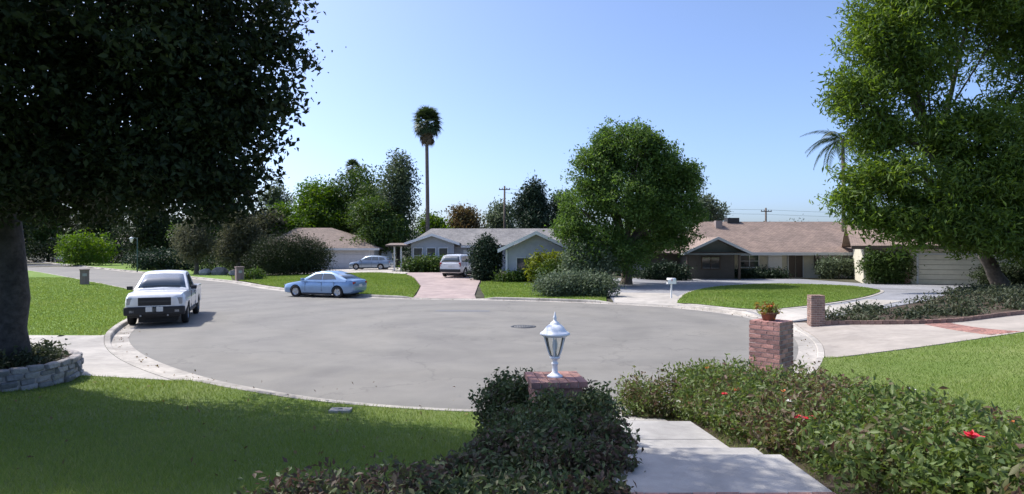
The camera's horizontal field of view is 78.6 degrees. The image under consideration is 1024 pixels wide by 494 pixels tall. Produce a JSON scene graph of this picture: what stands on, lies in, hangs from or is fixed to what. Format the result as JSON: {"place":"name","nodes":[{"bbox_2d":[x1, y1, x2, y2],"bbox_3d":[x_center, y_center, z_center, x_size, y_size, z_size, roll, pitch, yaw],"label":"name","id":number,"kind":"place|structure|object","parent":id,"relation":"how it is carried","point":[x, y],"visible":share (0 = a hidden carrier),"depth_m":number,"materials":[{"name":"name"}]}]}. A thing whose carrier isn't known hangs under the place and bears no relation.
{"place":"outdoors","nodes":[
{"label":"outdoors","id":0,"kind":"place"},
{"bbox_2d":[27,270,132,334],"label":"lawn","id":1,"kind":"structure","parent":0,"point":[33,274],"depth_m":27.17,"materials":[{"name":"green plant"}]},
{"bbox_2d":[79,269,89,284],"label":"brick pillar","id":2,"kind":"structure","parent":1,"relation":"on","point":[84,276],"depth_m":44.57,"materials":[{"name":"grey brick"}]},
{"bbox_2d":[29,335,168,379],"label":"driveway","id":3,"kind":"structure","parent":0,"point":[99,358],"depth_m":15.47,"materials":[{"name":"concrete"}]},
{"bbox_2d":[61,262,231,279],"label":"lawn","id":4,"kind":"structure","parent":0,"point":[115,265],"depth_m":77.72,"materials":[{"name":"green plant"}]},
{"bbox_2d":[47,228,122,265],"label":"bush","id":5,"kind":"object","parent":4,"relation":"on","point":[81,246],"visible":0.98,"depth_m":90.93,"materials":[{"name":"green plant"}]},
{"bbox_2d":[54,200,137,258],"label":"leafy tree","id":6,"kind":"object","parent":4,"relation":"on","point":[97,230],"visible":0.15,"depth_m":106.70,"materials":[{"name":"green plant"}]},
{"bbox_2d":[103,202,183,254],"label":"leafy tree","id":7,"kind":"object","parent":4,"relation":"on","point":[150,231],"visible":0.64,"depth_m":85.56,"materials":[{"name":"green plant"}]},
{"bbox_2d":[114,243,209,269],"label":"bush","id":8,"kind":"object","parent":4,"relation":"on","point":[159,259],"visible":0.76,"depth_m":72.71,"materials":[{"name":"green plant"}]},
{"bbox_2d":[165,214,221,273],"bbox_3d":[-31.490,-0.522,61.532,5.881,6.765,4.987,0,0,21],"label":"olive tree","id":9,"kind":"object","parent":4,"relation":"on","point":[190,244],"visible":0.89,"depth_m":61.06,"materials":[{"name":"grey plant"}]},
{"bbox_2d":[159,200,249,266],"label":"leafy tree","id":10,"kind":"object","parent":4,"relation":"on","point":[216,228],"visible":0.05,"depth_m":80.01,"materials":[{"name":"green plant"}]},
{"bbox_2d":[254,204,290,241],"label":"leafy tree","id":11,"kind":"object","parent":4,"relation":"on","point":[269,221],"visible":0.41,"depth_m":77.19,"materials":[{"name":"green plant"}]},
{"bbox_2d":[0,374,482,493],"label":"lawn","id":12,"kind":"structure","parent":0,"point":[376,427],"depth_m":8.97,"materials":[{"name":"green plant"}]},
{"bbox_2d":[0,348,83,391],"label":"stone planter","id":13,"kind":"object","parent":12,"relation":"on","point":[69,367],"visible":0.74,"depth_m":11.83,"materials":[{"name":"grey stone"}]},
{"bbox_2d":[0,335,70,368],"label":"planter plants","id":14,"kind":"object","parent":13,"relation":"in","point":[42,353],"visible":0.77,"depth_m":12.20,"materials":[{"name":"green plant"}]},
{"bbox_2d":[0,0,345,367],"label":"shade tree","id":15,"kind":"object","parent":12,"relation":"on","point":[189,99],"visible":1,"depth_m":8.69,"materials":[{"name":"green plant"}]},
{"bbox_2d":[328,407,352,412],"bbox_3d":[-2.780,2.656,10.150,0.340,0.078,0.220,0,0,0],"label":"utility cover","id":16,"kind":"object","parent":12,"relation":"on","point":[341,409],"visible":0.76,"depth_m":10.11,"materials":[{"name":"concrete"}]},
{"bbox_2d":[525,371,587,407],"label":"brick pillar","id":17,"kind":"structure","parent":12,"relation":"on","point":[577,381],"depth_m":6.69,"materials":[{"name":"red brick"}]},
{"bbox_2d":[540,312,569,377],"bbox_3d":[0.475,1.077,6.930,0.332,0.720,0.332,0,0,-20],"label":"lantern","id":18,"kind":"object","parent":17,"relation":"on","point":[555,329],"visible":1,"depth_m":6.88,"materials":[{"name":"metal"}]},
{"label":"planting bed","id":19,"kind":"structure","parent":12,"relation":"on","visible":0},
{"bbox_2d":[231,450,616,493],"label":"ground cover","id":20,"kind":"object","parent":19,"relation":"on","point":[377,484],"visible":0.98,"depth_m":4.25,"materials":[{"name":"green plant"}]},
{"bbox_2d":[398,429,637,493],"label":"plum shrub","id":21,"kind":"object","parent":19,"relation":"on","point":[471,459],"visible":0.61,"depth_m":4.67,"materials":[{"name":"green plant"}]},
{"bbox_2d":[467,366,643,485],"bbox_3d":[0.344,1.950,6.353,1.785,1.256,3.473,0,0,0],"label":"hedge","id":22,"kind":"object","parent":19,"relation":"on","point":[584,433],"visible":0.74,"depth_m":5.63,"materials":[{"name":"green plant"}]},
{"bbox_2d":[231,272,419,297],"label":"lawn","id":23,"kind":"structure","parent":0,"point":[376,286],"depth_m":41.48,"materials":[{"name":"green plant"}]},
{"bbox_2d":[234,266,244,280],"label":"brick pillar","id":24,"kind":"structure","parent":23,"relation":"on","point":[239,272],"depth_m":49.38,"materials":[{"name":"brown brick"}]},
{"bbox_2d":[242,264,269,281],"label":"shrub","id":25,"kind":"object","parent":23,"relation":"on","point":[257,273],"visible":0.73,"depth_m":50.06,"materials":[{"name":"green plant"}]},
{"bbox_2d":[244,229,338,275],"bbox_3d":[-20.526,0.694,57.762,8.959,5.565,5.753,0,0,0],"label":"hedge","id":26,"kind":"object","parent":23,"relation":"on","point":[281,256],"visible":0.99,"depth_m":56.89,"materials":[{"name":"green plant"}]},
{"bbox_2d":[291,267,407,273],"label":"driveway","id":27,"kind":"structure","parent":0,"point":[374,270],"depth_m":63.24,"materials":[{"name":"concrete"}]},
{"bbox_2d":[349,255,393,269],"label":"parked car","id":28,"kind":"object","parent":27,"relation":"on","point":[380,262],"visible":0.99,"depth_m":65.48,"materials":[{"name":"blue paint"}]},
{"bbox_2d":[27,262,797,409],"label":"road","id":29,"kind":"structure","parent":0,"point":[411,352],"depth_m":18.54,"materials":[{"name":"grey asphalt"}]},
{"bbox_2d":[22,212,46,259],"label":"leafy tree","id":30,"kind":"object","parent":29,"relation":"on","point":[25,228],"visible":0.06,"depth_m":100.86,"materials":[{"name":"green plant"}]},
{"bbox_2d":[123,270,200,324],"bbox_3d":[-13.498,1.855,24.445,2.320,1.890,5.470,0,0,-21],"label":"pickup truck","id":31,"kind":"object","parent":29,"relation":"on","point":[163,295],"visible":1,"depth_m":22.53,"materials":[{"name":"white paint"}]},
{"bbox_2d":[284,270,366,297],"bbox_3d":[-10.605,2.065,35.551,4.550,1.470,2.180,0,0,17],"label":"parked car","id":32,"kind":"object","parent":29,"relation":"on","point":[337,284],"visible":0.99,"depth_m":34.71,"materials":[{"name":"blue paint"}]},
{"bbox_2d":[7,298,813,475],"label":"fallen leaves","id":33,"kind":"object","parent":29,"relation":"on","point":[191,459],"visible":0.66,"depth_m":10.02,"materials":[{"name":"brown plant"}]},
{"bbox_2d":[27,260,823,413],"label":"kerb","id":34,"kind":"structure","parent":29,"relation":"on","point":[126,351],"depth_m":17.93,"materials":[{"name":"concrete"}]},
{"bbox_2d":[436,310,489,311],"bbox_3d":[-2.175,2.795,27.402,2.408,0.001,0.606,0,0,5],"label":"road patch","id":35,"kind":"object","parent":29,"relation":"on","point":[466,310],"visible":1,"depth_m":27.54,"materials":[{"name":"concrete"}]},
{"bbox_2d":[511,325,535,327],"bbox_3d":[0.400,2.793,22.000,0.900,0.013,0.900,0,0,0],"label":"manhole cover","id":36,"kind":"object","parent":29,"relation":"on","point":[522,326],"visible":1,"depth_m":21.98,"materials":[{"name":"metal"}]},
{"bbox_2d":[407,272,479,298],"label":"driveway","id":37,"kind":"structure","parent":0,"point":[435,284],"depth_m":42.13,"materials":[{"name":"pink concrete"}]},
{"bbox_2d":[440,254,472,276],"bbox_3d":[-4.156,1.459,51.181,2.280,1.825,4.640,0,0,18],"label":"parked car","id":38,"kind":"object","parent":37,"relation":"on","point":[452,264],"visible":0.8,"depth_m":49.22,"materials":[{"name":"white paint"}]},
{"bbox_2d":[26,249,860,357],"bbox_3d":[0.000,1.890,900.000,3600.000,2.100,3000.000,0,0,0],"label":"ground","id":39,"kind":"structure","parent":0,"point":[479,294],"depth_m":52.37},
{"bbox_2d":[24,203,79,261],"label":"leafy tree","id":40,"kind":"object","parent":39,"relation":"on","point":[40,237],"visible":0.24,"depth_m":116.13,"materials":[{"name":"green plant"}]},
{"bbox_2d":[25,232,332,272],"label":"undergrowth","id":41,"kind":"object","parent":39,"relation":"on","point":[127,249],"visible":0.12,"depth_m":102.68,"materials":[{"name":"green plant"}]},
{"bbox_2d":[199,269,210,274],"bbox_3d":[-29.538,2.473,60.230,1.117,0.804,1.043,0,0,0],"label":"boulder","id":42,"kind":"object","parent":39,"relation":"on","point":[204,271],"visible":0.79,"depth_m":59.83,"materials":[{"name":"stone"}]},
{"bbox_2d":[210,267,228,274],"bbox_3d":[-28.213,2.434,60.386,1.486,1.032,1.217,0,0,16],"label":"boulder","id":43,"kind":"object","parent":39,"relation":"on","point":[220,271],"visible":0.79,"depth_m":59.97,"materials":[{"name":"stone"}]},
{"bbox_2d":[207,207,272,269],"bbox_3d":[-25.673,-0.821,60.080,6.772,7.315,5.205,0,0,0],"label":"olive tree","id":44,"kind":"object","parent":39,"relation":"on","point":[244,233],"visible":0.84,"depth_m":59.15,"materials":[{"name":"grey plant"}]},
{"bbox_2d":[255,176,295,212],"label":"leafy tree","id":45,"kind":"object","parent":39,"relation":"on","point":[282,189],"visible":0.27,"depth_m":91.11,"materials":[{"name":"green plant"}]},
{"bbox_2d":[264,198,315,235],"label":"leafy tree","id":46,"kind":"object","parent":39,"relation":"on","point":[293,222],"visible":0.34,"depth_m":79.80,"materials":[{"name":"green plant"}]},
{"bbox_2d":[287,174,352,232],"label":"leafy tree","id":47,"kind":"object","parent":39,"relation":"on","point":[311,204],"visible":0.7,"depth_m":84.43,"materials":[{"name":"green plant"}]},
{"bbox_2d":[257,228,396,269],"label":"garage house","id":48,"kind":"structure","parent":39,"relation":"on","point":[348,253],"depth_m":73.42,"materials":[{"name":"brown"}]},
{"bbox_2d":[331,250,369,267],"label":"garage door","id":49,"kind":"structure","parent":48,"relation":"in","point":[346,257],"depth_m":72.95,"materials":[{"name":"white"}]},
{"bbox_2d":[311,159,388,234],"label":"leafy tree","id":50,"kind":"object","parent":39,"relation":"on","point":[347,187],"visible":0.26,"depth_m":85.67,"materials":[{"name":"green plant"}]},
{"bbox_2d":[344,159,359,191],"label":"fan palm","id":51,"kind":"object","parent":39,"relation":"on","point":[350,162],"visible":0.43,"depth_m":109.55,"materials":[{"name":"green plant"}]},
{"bbox_2d":[335,178,409,249],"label":"leafy tree","id":52,"kind":"object","parent":39,"relation":"on","point":[358,192],"visible":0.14,"depth_m":82.45,"materials":[{"name":"green plant"}]},
{"bbox_2d":[339,191,423,254],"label":"leafy tree","id":53,"kind":"object","parent":39,"relation":"on","point":[382,228],"visible":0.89,"depth_m":74.81,"materials":[{"name":"green plant"}]},
{"bbox_2d":[367,147,425,265],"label":"poplar tree","id":54,"kind":"object","parent":39,"relation":"on","point":[401,183],"visible":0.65,"depth_m":78.81,"materials":[{"name":"green plant"}]},
{"bbox_2d":[394,253,443,271],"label":"shrub","id":55,"kind":"object","parent":39,"relation":"on","point":[424,264],"visible":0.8,"depth_m":59.40,"materials":[{"name":"green plant"}]},
{"bbox_2d":[26,204,818,261],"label":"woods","id":56,"kind":"object","parent":39,"relation":"on","point":[408,255],"visible":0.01,"depth_m":117.88,"materials":[{"name":"green plant"}]},
{"bbox_2d":[412,105,443,231],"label":"fan palm","id":57,"kind":"object","parent":39,"relation":"on","point":[427,129],"visible":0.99,"depth_m":75.64,"materials":[{"name":"green plant"}]},
{"bbox_2d":[409,209,457,235],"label":"tree","id":58,"kind":"object","parent":39,"relation":"on","point":[436,222],"visible":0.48,"depth_m":83.00,"materials":[{"name":"green plant"}]},
{"bbox_2d":[441,201,487,228],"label":"tree","id":59,"kind":"object","parent":39,"relation":"on","point":[462,217],"visible":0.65,"depth_m":85.26,"materials":[{"name":"brown plant"}]},
{"bbox_2d":[385,229,570,272],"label":"ranch house","id":60,"kind":"structure","parent":39,"relation":"on","point":[517,246],"depth_m":62.00,"materials":[{"name":"grey"}]},
{"bbox_2d":[413,248,422,259],"bbox_3d":[-9.300,0.850,61.935,1.070,1.600,0.150,0,0,0],"label":"window","id":61,"kind":"structure","parent":60,"relation":"in","point":[416,251],"depth_m":61.97,"materials":[{"name":"grey glass"}]},
{"bbox_2d":[426,248,435,259],"bbox_3d":[-8.000,0.850,61.935,1.070,1.600,0.150,0,0,0],"label":"window","id":62,"kind":"structure","parent":60,"relation":"in","point":[428,250],"depth_m":61.97,"materials":[{"name":"grey glass"}]},
{"bbox_2d":[438,248,447,257],"bbox_3d":[-6.800,0.850,61.935,1.070,1.600,0.150,0,0,0],"label":"window","id":63,"kind":"structure","parent":60,"relation":"in","point":[441,251],"depth_m":61.97,"materials":[{"name":"grey glass"}]},
{"bbox_2d":[516,257,542,270],"bbox_3d":[1.550,1.300,45.935,2.620,1.100,0.150,0,0,0],"label":"window","id":64,"kind":"structure","parent":60,"relation":"in","point":[519,260],"depth_m":45.97,"materials":[{"name":"grey glass"}]},
{"bbox_2d":[463,232,505,280],"bbox_3d":[-2.002,0.891,47.292,3.394,4.305,2.795,0,0,0],"label":"topiary tree","id":65,"kind":"object","parent":39,"relation":"on","point":[486,257],"visible":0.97,"depth_m":46.76,"materials":[{"name":"green plant"}]},
{"bbox_2d":[479,195,517,228],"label":"leafy tree","id":66,"kind":"object","parent":39,"relation":"on","point":[494,217],"visible":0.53,"depth_m":88.48,"materials":[{"name":"green plant"}]},
{"bbox_2d":[499,186,509,228],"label":"utility pole","id":67,"kind":"object","parent":39,"relation":"on","point":[504,222],"visible":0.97,"depth_m":83.88,"materials":[{"name":"brown wood"}]},
{"bbox_2d":[490,266,535,282],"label":"shrub","id":68,"kind":"object","parent":39,"relation":"on","point":[516,276],"visible":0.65,"depth_m":45.07,"materials":[{"name":"green plant"}]},
{"bbox_2d":[505,169,556,228],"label":"conifer tree","id":69,"kind":"object","parent":39,"relation":"on","point":[533,210],"visible":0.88,"depth_m":77.23,"materials":[{"name":"green plant"}]},
{"bbox_2d":[547,185,584,228],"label":"conifer tree","id":70,"kind":"object","parent":39,"relation":"on","point":[556,210],"visible":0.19,"depth_m":79.28,"materials":[{"name":"green plant"}]},
{"bbox_2d":[554,239,624,281],"bbox_3d":[5.072,1.370,40.891,4.699,3.858,2.592,0,0,0],"label":"shrub","id":71,"kind":"object","parent":39,"relation":"on","point":[571,264],"visible":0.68,"depth_m":40.42,"materials":[{"name":"green plant"}]},
{"bbox_2d":[542,116,711,284],"bbox_3d":[9.038,-3.126,44.067,9.218,11.905,13.928,0,0,44],"label":"round tree","id":72,"kind":"object","parent":39,"relation":"on","point":[659,203],"visible":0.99,"depth_m":41.79,"materials":[{"name":"green plant"}]},
{"bbox_2d":[614,292,677,305],"bbox_3d":[7.103,2.724,32.847,3.408,0.155,6.927,0,0,10],"label":"driveway apron","id":73,"kind":"object","parent":39,"relation":"on","point":[648,298],"visible":0.9,"depth_m":32.18,"materials":[{"name":"concrete"}]},
{"bbox_2d":[667,278,676,297],"bbox_3d":[8.262,2.145,32.387,0.465,1.089,0.266,0,0,0],"label":"mailbox","id":74,"kind":"object","parent":73,"relation":"on","point":[670,281],"visible":0.98,"depth_m":32.30,"materials":[{"name":"white paint"}]},
{"bbox_2d":[632,258,697,280],"bbox_3d":[12.170,2.071,50.069,5.404,2.483,2.347,0,0,0],"label":"shrub","id":75,"kind":"object","parent":39,"relation":"on","point":[660,271],"visible":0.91,"depth_m":49.70,"materials":[{"name":"green plant"}]},
{"bbox_2d":[685,192,731,228],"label":"tree","id":76,"kind":"object","parent":39,"relation":"on","point":[709,202],"visible":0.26,"depth_m":65.44,"materials":[{"name":"green plant"}]},
{"bbox_2d":[734,263,796,278],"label":"shrub","id":77,"kind":"object","parent":39,"relation":"on","point":[760,273],"visible":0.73,"depth_m":53.22,"materials":[{"name":"green plant"}]},
{"bbox_2d":[672,288,883,310],"bbox_3d":[15.023,2.599,35.323,9.907,0.420,21.695,0,0,34],"label":"lawn edging","id":78,"kind":"object","parent":39,"relation":"on","point":[733,308],"visible":0.2,"depth_m":27.93,"materials":[{"name":"concrete"}]},
{"bbox_2d":[608,218,1020,284],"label":"ranch house","id":79,"kind":"structure","parent":39,"relation":"on","point":[725,248],"depth_m":54.32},
{"bbox_2d":[700,257,720,269],"bbox_3d":[16.700,1.350,52.535,1.720,1.100,0.150,0,0,0],"label":"window","id":80,"kind":"structure","parent":79,"relation":"in","point":[707,263],"depth_m":52.57,"materials":[{"name":"grey glass"}]},
{"bbox_2d":[741,255,758,267],"bbox_3d":[20.850,1.235,54.925,1.820,1.170,0.150,0,0,0],"label":"window","id":81,"kind":"structure","parent":79,"relation":"in","point":[752,261],"depth_m":54.96,"materials":[{"name":"grey glass"}]},
{"bbox_2d":[787,255,803,276],"bbox_3d":[24.900,1.660,54.945,1.400,2.020,0.090,0,0,0],"label":"door","id":82,"kind":"structure","parent":79,"relation":"in","point":[790,258],"depth_m":54.93,"materials":[{"name":"brown wood"}]},
{"bbox_2d":[813,255,831,267],"bbox_3d":[27.300,1.275,54.925,1.620,1.150,0.150,0,0,0],"label":"window","id":83,"kind":"structure","parent":79,"relation":"in","point":[816,257],"depth_m":54.96,"materials":[{"name":"grey glass"}]},
{"bbox_2d":[917,253,1010,284],"bbox_3d":[31.466,1.540,43.711,5.440,2.220,0.080,0,0,24],"label":"garage door","id":84,"kind":"structure","parent":79,"relation":"in","point":[938,269],"depth_m":44.09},
{"bbox_2d":[807,295,824,326],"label":"brick pillar","id":85,"kind":"structure","parent":39,"relation":"on","point":[815,310],"depth_m":20.89,"materials":[{"name":"brown brick"}]},
{"bbox_2d":[800,130,863,231],"bbox_3d":[30.487,-4.073,57.528,6.895,13.891,7.004,0,0,0],"label":"feather palm","id":86,"kind":"object","parent":39,"relation":"on","point":[835,139],"visible":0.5,"depth_m":57.57,"materials":[{"name":"green plant"}]},
{"bbox_2d":[812,254,854,278],"bbox_3d":[27.666,1.869,53.251,3.945,2.964,2.174,0,0,0],"label":"flowering shrub","id":87,"kind":"object","parent":39,"relation":"on","point":[825,269],"visible":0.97,"depth_m":53.00,"materials":[{"name":"green plant"}]},
{"bbox_2d":[853,247,924,283],"bbox_3d":[27.278,1.464,45.178,5.296,3.242,2.235,0,0,0],"label":"shrub","id":88,"kind":"object","parent":39,"relation":"on","point":[872,264],"visible":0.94,"depth_m":44.91,"materials":[{"name":"green plant"}]},
{"bbox_2d":[797,293,1023,322],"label":"planting bed","id":89,"kind":"object","parent":39,"relation":"on","point":[951,316],"visible":0.21,"depth_m":22.61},
{"bbox_2d":[809,0,1023,285],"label":"feathery tree","id":90,"kind":"object","parent":89,"relation":"on","point":[977,207],"visible":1,"depth_m":33.19,"materials":[{"name":"green plant"}]},
{"bbox_2d":[825,282,1023,320],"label":"ground cover","id":91,"kind":"object","parent":89,"relation":"on","point":[1006,295],"visible":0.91,"depth_m":23.26,"materials":[{"name":"green plant"}]},
{"bbox_2d":[825,310,1023,325],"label":"brick edging","id":92,"kind":"object","parent":89,"relation":"on","point":[925,321],"visible":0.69,"depth_m":20.40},
{"bbox_2d":[963,258,1023,286],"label":"shrub","id":93,"kind":"object","parent":39,"relation":"on","point":[1014,273],"visible":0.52,"depth_m":40.69,"materials":[{"name":"green plant"}]},
{"bbox_2d":[3,0,1022,243],"label":"sky","id":94,"kind":"structure","parent":0,"point":[514,86],"materials":[{"name":"blue"}]},
{"bbox_2d":[479,281,606,300],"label":"lawn","id":95,"kind":"structure","parent":0,"point":[525,292],"depth_m":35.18,"materials":[{"name":"green plant"}]},
{"bbox_2d":[523,245,563,282],"bbox_3d":[2.414,1.456,44.030,3.492,3.211,2.597,0,0,0],"label":"yellow shrub","id":96,"kind":"object","parent":95,"relation":"on","point":[539,258],"visible":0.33,"depth_m":43.87,"materials":[{"name":"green plant"}]},
{"bbox_2d":[528,256,566,279],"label":"shrub","id":97,"kind":"object","parent":95,"relation":"on","point":[546,268],"visible":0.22,"depth_m":42.88,"materials":[{"name":"green plant"}]},
{"bbox_2d":[524,266,625,296],"bbox_3d":[3.387,2.021,34.051,5.455,2.105,2.808,0,0,0],"label":"shrub","id":98,"kind":"object","parent":95,"relation":"on","point":[572,284],"visible":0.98,"depth_m":33.55,"materials":[{"name":"green plant"}]},
{"bbox_2d":[607,414,835,493],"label":"path","id":99,"kind":"structure","parent":0,"point":[683,457],"depth_m":5.00,"materials":[{"name":"concrete"}]},
{"bbox_2d":[677,283,879,308],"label":"lawn","id":100,"kind":"structure","parent":0,"point":[754,298],"depth_m":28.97,"materials":[{"name":"green plant"}]},
{"bbox_2d":[608,278,971,322],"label":"driveway","id":101,"kind":"structure","parent":0,"point":[890,292],"depth_m":41.66,"materials":[{"name":"grey concrete"}]},
{"bbox_2d":[747,299,902,320],"bbox_3d":[13.201,2.543,25.581,8.260,0.435,3.214,0,0,-23],"label":"driveway apron","id":102,"kind":"object","parent":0,"point":[794,314],"visible":0.46,"depth_m":25.16,"materials":[{"name":"concrete"}]},
{"bbox_2d":[658,332,1023,493],"bbox_3d":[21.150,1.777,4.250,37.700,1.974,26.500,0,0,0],"label":"lawn","id":103,"kind":"structure","parent":0,"point":[956,361],"depth_m":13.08,"materials":[{"name":"green plant"}]},
{"bbox_2d":[749,318,792,377],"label":"brick pillar","id":104,"kind":"structure","parent":103,"relation":"on","point":[770,342],"depth_m":10.37,"materials":[{"name":"brick"}]},
{"bbox_2d":[753,300,782,320],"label":"potted plant","id":105,"kind":"object","parent":104,"relation":"on","point":[769,312],"visible":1,"depth_m":10.47,"materials":[{"name":"green plant"}]},
{"bbox_2d":[664,414,900,493],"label":"planting bed","id":106,"kind":"object","parent":103,"relation":"on","point":[826,484],"visible":0.07,"depth_m":5.67,"materials":[{"name":"brown soil"}]},
{"bbox_2d":[613,353,1023,493],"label":"rose hedge","id":107,"kind":"object","parent":106,"relation":"on","point":[886,436],"visible":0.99,"depth_m":5.19,"materials":[{"name":"green plant"}]},
{"bbox_2d":[793,314,1023,357],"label":"driveway","id":108,"kind":"structure","parent":0,"point":[843,340],"depth_m":18.05,"materials":[{"name":"beige concrete"}]},
{"bbox_2d":[926,323,1020,334],"bbox_3d":[13.373,2.369,18.272,0.888,0.266,3.614,0,0,8],"label":"brick band","id":109,"kind":"object","parent":108,"relation":"on","point":[964,328],"visible":0.86,"depth_m":18.15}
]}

